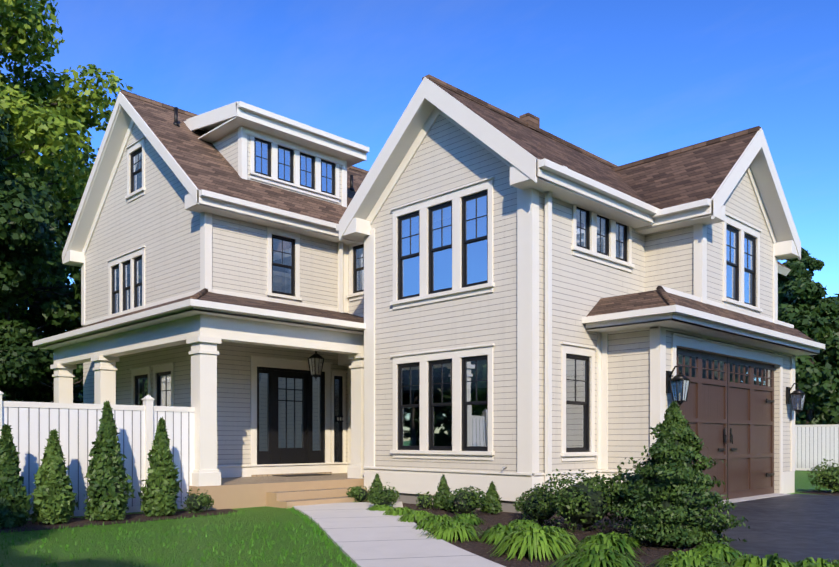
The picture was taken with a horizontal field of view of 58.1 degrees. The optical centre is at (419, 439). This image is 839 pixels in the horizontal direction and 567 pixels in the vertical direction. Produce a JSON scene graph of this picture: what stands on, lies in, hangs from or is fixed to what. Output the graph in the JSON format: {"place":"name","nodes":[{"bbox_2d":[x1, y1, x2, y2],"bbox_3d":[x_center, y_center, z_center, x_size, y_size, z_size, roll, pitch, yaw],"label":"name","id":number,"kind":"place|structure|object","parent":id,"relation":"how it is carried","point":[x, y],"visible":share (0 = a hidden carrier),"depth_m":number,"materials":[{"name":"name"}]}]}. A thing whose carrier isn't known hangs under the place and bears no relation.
{"place":"outdoors","nodes":[
{"label":"outdoors","id":0,"kind":"place"},
{"bbox_2d":[0,470,837,566],"bbox_3d":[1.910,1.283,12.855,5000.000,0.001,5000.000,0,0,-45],"label":"lawn","id":1,"kind":"structure","parent":0,"point":[266,516],"depth_m":9.30,"materials":[{"name":"green plant"}]},
{"bbox_2d":[0,424,31,528],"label":"arborvitae","id":2,"kind":"object","parent":1,"relation":"on","point":[15,504],"visible":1,"depth_m":10.86,"materials":[{"name":"green plant"}]},
{"bbox_2d":[0,108,37,252],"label":"tree","id":3,"kind":"object","parent":1,"relation":"on","point":[6,131],"visible":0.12,"depth_m":21.61,"materials":[{"name":"green plant"}]},
{"bbox_2d":[0,154,80,400],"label":"tree","id":4,"kind":"object","parent":1,"relation":"on","point":[28,220],"visible":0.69,"depth_m":23.55,"materials":[{"name":"green plant"}]},
{"bbox_2d":[0,325,82,403],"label":"tree","id":5,"kind":"object","parent":1,"relation":"on","point":[33,374],"visible":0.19,"depth_m":23.44,"materials":[{"name":"green plant"}]},
{"bbox_2d":[3,378,82,400],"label":"tree","id":6,"kind":"object","parent":1,"relation":"on","point":[80,385],"depth_m":57.66,"materials":[{"name":"green plant"}]},
{"bbox_2d":[0,79,98,354],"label":"tree","id":7,"kind":"object","parent":1,"relation":"on","point":[66,226],"visible":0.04,"depth_m":38.68,"materials":[{"name":"green plant"}]},
{"bbox_2d":[29,429,77,524],"bbox_3d":[-5.559,0.585,11.445,0.699,1.496,0.680,0,0,-45],"label":"arborvitae","id":8,"kind":"object","parent":1,"relation":"on","point":[53,494],"visible":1,"depth_m":11.29,"materials":[{"name":"green plant"}]},
{"bbox_2d":[0,0,134,340],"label":"tree","id":9,"kind":"object","parent":1,"relation":"on","point":[45,114],"visible":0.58,"depth_m":27.42,"materials":[{"name":"green plant"}]},
{"bbox_2d":[0,391,154,519],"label":"fence","id":10,"kind":"object","parent":1,"relation":"on","point":[74,425],"visible":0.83,"depth_m":12.31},
{"bbox_2d":[153,406,194,508],"bbox_3d":[-4.256,0.333,13.643,1.210,1.840,0.060,0,0,-45],"label":"fence stub","id":11,"kind":"object","parent":10,"relation":"attached to","point":[180,424],"visible":0.26,"depth_m":13.59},
{"bbox_2d":[80,401,135,520],"bbox_3d":[-4.927,0.354,11.951,0.816,1.958,0.768,0,0,-16],"label":"arborvitae","id":12,"kind":"object","parent":1,"relation":"on","point":[106,494],"visible":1,"depth_m":11.82,"materials":[{"name":"green plant"}]},
{"bbox_2d":[0,509,236,532],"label":"mulch bed","id":13,"kind":"object","parent":1,"relation":"on","point":[73,522],"visible":0.67,"depth_m":11.88,"materials":[{"name":"brown soil"}]},
{"bbox_2d":[181,488,213,512],"bbox_3d":[-3.862,1.074,13.114,0.511,0.459,0.525,0,0,10],"label":"porch shrub","id":14,"kind":"object","parent":13,"relation":"on","point":[194,503],"visible":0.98,"depth_m":13.01,"materials":[{"name":"green plant"}]},
{"bbox_2d":[138,417,182,516],"bbox_3d":[-4.344,0.471,12.633,0.711,1.724,0.725,0,0,1],"label":"arborvitae","id":15,"kind":"object","parent":1,"relation":"on","point":[160,489],"visible":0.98,"depth_m":12.47,"materials":[{"name":"green plant"}]},
{"bbox_2d":[293,502,505,566],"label":"front walk","id":16,"kind":"structure","parent":1,"relation":"on","point":[361,534],"depth_m":9.31,"materials":[{"name":"concrete"}]},
{"bbox_2d":[50,74,824,513],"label":"house","id":17,"kind":"structure","parent":1,"relation":"on","point":[528,298],"depth_m":15.40,"materials":[{"name":"beige wood"}]},
{"bbox_2d":[33,288,365,365],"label":"porch roof","id":18,"kind":"structure","parent":17,"relation":"attached to","point":[225,318],"depth_m":15.15,"materials":[{"name":"white wood"}]},
{"bbox_2d":[402,503,739,566],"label":"mulch bed","id":19,"kind":"object","parent":1,"relation":"on","point":[653,552],"visible":0.1,"depth_m":9.26,"materials":[{"name":"brown soil"}]},
{"bbox_2d":[346,486,369,501],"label":"foundation shrub","id":20,"kind":"object","parent":19,"relation":"on","point":[359,493],"visible":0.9,"depth_m":15.10,"materials":[{"name":"green plant"}]},
{"bbox_2d":[366,473,382,502],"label":"upright shrub","id":21,"kind":"object","parent":19,"relation":"on","point":[377,481],"visible":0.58,"depth_m":14.87,"materials":[{"name":"green plant"}]},
{"bbox_2d":[368,504,392,510],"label":"daylily","id":22,"kind":"object","parent":19,"relation":"on","point":[385,507],"visible":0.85,"depth_m":13.26,"materials":[{"name":"green plant"}]},
{"bbox_2d":[368,482,397,505],"bbox_3d":[-0.655,1.042,13.982,0.515,0.524,0.646,0,0,18],"label":"shrub","id":23,"kind":"object","parent":19,"relation":"on","point":[381,497],"visible":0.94,"depth_m":13.80,"materials":[{"name":"green plant"}]},
{"bbox_2d":[383,486,399,501],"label":"foundation shrub","id":24,"kind":"object","parent":19,"relation":"on","point":[397,496],"visible":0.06,"depth_m":14.55,"materials":[{"name":"green plant"}]},
{"bbox_2d":[383,507,415,515],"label":"ornamental grass","id":25,"kind":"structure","parent":19,"relation":"on","point":[396,511],"depth_m":12.46,"materials":[{"name":"green plant"}]},
{"bbox_2d":[398,509,437,522],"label":"ornamental grass","id":26,"kind":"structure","parent":19,"relation":"on","point":[414,516],"depth_m":11.50,"materials":[{"name":"green plant"}]},
{"bbox_2d":[415,491,433,508],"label":"foundation shrub","id":27,"kind":"object","parent":19,"relation":"on","point":[424,502],"visible":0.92,"depth_m":13.81,"materials":[{"name":"green plant"}]},
{"bbox_2d":[412,514,461,531],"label":"ornamental grass","id":28,"kind":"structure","parent":19,"relation":"on","point":[428,521],"depth_m":10.52,"materials":[{"name":"green plant"}]},
{"bbox_2d":[430,475,451,509],"bbox_3d":[0.435,0.975,13.652,0.440,0.716,0.422,0,0,-45],"label":"upright shrub","id":29,"kind":"object","parent":19,"relation":"on","point":[439,499],"visible":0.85,"depth_m":13.57,"materials":[{"name":"green plant"}]},
{"bbox_2d":[416,520,483,542],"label":"ornamental grass","id":30,"kind":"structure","parent":19,"relation":"on","point":[451,530],"depth_m":9.55,"materials":[{"name":"green plant"}]},
{"bbox_2d":[443,494,457,511],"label":"foundation shrub","id":31,"kind":"object","parent":19,"relation":"on","point":[448,500],"visible":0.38,"depth_m":13.21,"materials":[{"name":"green plant"}]},
{"bbox_2d":[448,486,488,514],"bbox_3d":[0.818,1.041,12.586,0.683,0.526,0.691,0,0,11],"label":"shrub","id":32,"kind":"object","parent":19,"relation":"on","point":[466,501],"visible":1,"depth_m":12.44,"materials":[{"name":"green plant"}]},
{"bbox_2d":[452,513,485,525],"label":"ornamental grass","id":33,"kind":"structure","parent":19,"relation":"on","point":[472,519],"depth_m":11.23,"materials":[{"name":"green plant"}]},
{"bbox_2d":[481,481,502,513],"bbox_3d":[1.232,1.017,12.872,0.386,0.631,0.415,0,0,-3],"label":"upright shrub","id":34,"kind":"object","parent":19,"relation":"on","point":[493,504],"visible":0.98,"depth_m":12.81,"materials":[{"name":"green plant"}]},
{"bbox_2d":[470,523,522,544],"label":"ornamental grass","id":35,"kind":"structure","parent":19,"relation":"on","point":[499,530],"depth_m":9.29,"materials":[{"name":"green plant"}]},
{"bbox_2d":[505,519,540,527],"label":"ornamental grass","id":36,"kind":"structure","parent":19,"relation":"on","point":[523,523],"depth_m":10.11,"materials":[{"name":"green plant"}]},
{"bbox_2d":[513,493,532,518],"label":"foundation shrub","id":37,"kind":"object","parent":19,"relation":"on","point":[517,508],"visible":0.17,"depth_m":12.28,"materials":[{"name":"green plant"}]},
{"bbox_2d":[487,524,579,562],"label":"ornamental grass","id":38,"kind":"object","parent":19,"relation":"on","point":[535,540],"depth_m":8.12,"materials":[{"name":"green plant"}]},
{"bbox_2d":[517,484,560,524],"bbox_3d":[1.858,0.993,11.372,0.755,0.653,0.884,0,0,-19],"label":"shrub","id":39,"kind":"object","parent":19,"relation":"on","point":[535,510],"visible":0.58,"depth_m":11.20,"materials":[{"name":"green plant"}]},
{"bbox_2d":[543,526,579,543],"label":"ornamental grass","id":40,"kind":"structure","parent":19,"relation":"on","point":[564,533],"depth_m":9.22,"materials":[{"name":"green plant"}]},
{"bbox_2d":[530,469,628,531],"bbox_3d":[2.297,0.864,10.568,1.286,0.940,1.367,0,0,-45],"label":"shrub","id":41,"kind":"object","parent":19,"relation":"on","point":[573,502],"visible":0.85,"depth_m":10.32,"materials":[{"name":"green plant"}]},
{"bbox_2d":[548,545,647,566],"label":"ornamental grass","id":42,"kind":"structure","parent":19,"relation":"on","point":[596,556],"depth_m":7.16,"materials":[{"name":"green plant"}]},
{"bbox_2d":[571,531,645,559],"bbox_3d":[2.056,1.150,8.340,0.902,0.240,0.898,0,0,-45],"label":"ornamental grass","id":43,"kind":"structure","parent":19,"relation":"on","point":[617,542],"depth_m":8.22,"materials":[{"name":"green plant"}]},
{"bbox_2d":[596,452,651,527],"bbox_3d":[3.156,0.749,10.536,1.418,1.140,1.469,0,0,-45],"label":"shrub","id":44,"kind":"object","parent":19,"relation":"on","point":[619,477],"visible":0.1,"depth_m":10.30,"materials":[{"name":"green plant"}]},
{"bbox_2d":[645,550,727,566],"bbox_3d":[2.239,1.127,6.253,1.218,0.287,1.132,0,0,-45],"label":"ornamental grass","id":45,"kind":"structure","parent":19,"relation":"on","point":[683,561],"depth_m":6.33,"materials":[{"name":"green plant"}]},
{"bbox_2d":[687,542,741,562],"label":"ornamental grass","id":46,"kind":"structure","parent":19,"relation":"on","point":[727,552],"depth_m":7.87,"materials":[{"name":"green plant"}]},
{"bbox_2d":[721,553,798,566],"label":"ornamental grass","id":47,"kind":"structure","parent":19,"relation":"on","point":[748,560],"depth_m":6.56,"materials":[{"name":"green plant"}]},
{"bbox_2d":[789,557,838,566],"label":"ornamental grass","id":48,"kind":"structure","parent":19,"relation":"on","point":[811,562],"depth_m":6.82,"materials":[{"name":"green plant"}]},
{"bbox_2d":[589,401,749,547],"bbox_3d":[3.120,0.440,9.163,1.866,1.785,1.749,0,0,-45],"label":"conical evergreen tree","id":49,"kind":"object","parent":1,"relation":"on","point":[673,502],"visible":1,"depth_m":8.90,"materials":[{"name":"green plant"}]},
{"bbox_2d":[778,257,838,424],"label":"tree","id":50,"kind":"object","parent":1,"relation":"on","point":[804,308],"visible":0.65,"depth_m":31.29,"materials":[{"name":"green plant"}]},
{"bbox_2d":[778,246,838,424],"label":"tree","id":51,"kind":"object","parent":1,"relation":"on","point":[794,264],"visible":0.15,"depth_m":32.63,"materials":[{"name":"green plant"}]},
{"bbox_2d":[795,424,838,470],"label":"fence","id":52,"kind":"object","parent":1,"relation":"on","point":[815,445],"depth_m":30.08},
{"bbox_2d":[800,490,838,495],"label":"mulch bed","id":53,"kind":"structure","parent":1,"relation":"on","point":[821,492],"depth_m":18.14,"materials":[{"name":"brown soil"}]},
{"bbox_2d":[807,458,838,492],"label":"shrub","id":54,"kind":"object","parent":53,"relation":"on","point":[826,478],"visible":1,"depth_m":17.84,"materials":[{"name":"green plant"}]},
{"bbox_2d":[821,294,838,325],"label":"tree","id":55,"kind":"object","parent":1,"relation":"on","point":[834,298],"depth_m":38.22,"materials":[{"name":"green plant"}]},
{"bbox_2d":[0,0,838,308],"label":"sky","id":56,"kind":"structure","parent":0,"point":[622,82],"materials":[{"name":"blue"}]},
{"bbox_2d":[704,494,838,564],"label":"driveway","id":57,"kind":"structure","parent":0,"point":[794,528],"depth_m":10.88,"materials":[{"name":"grey asphalt"}]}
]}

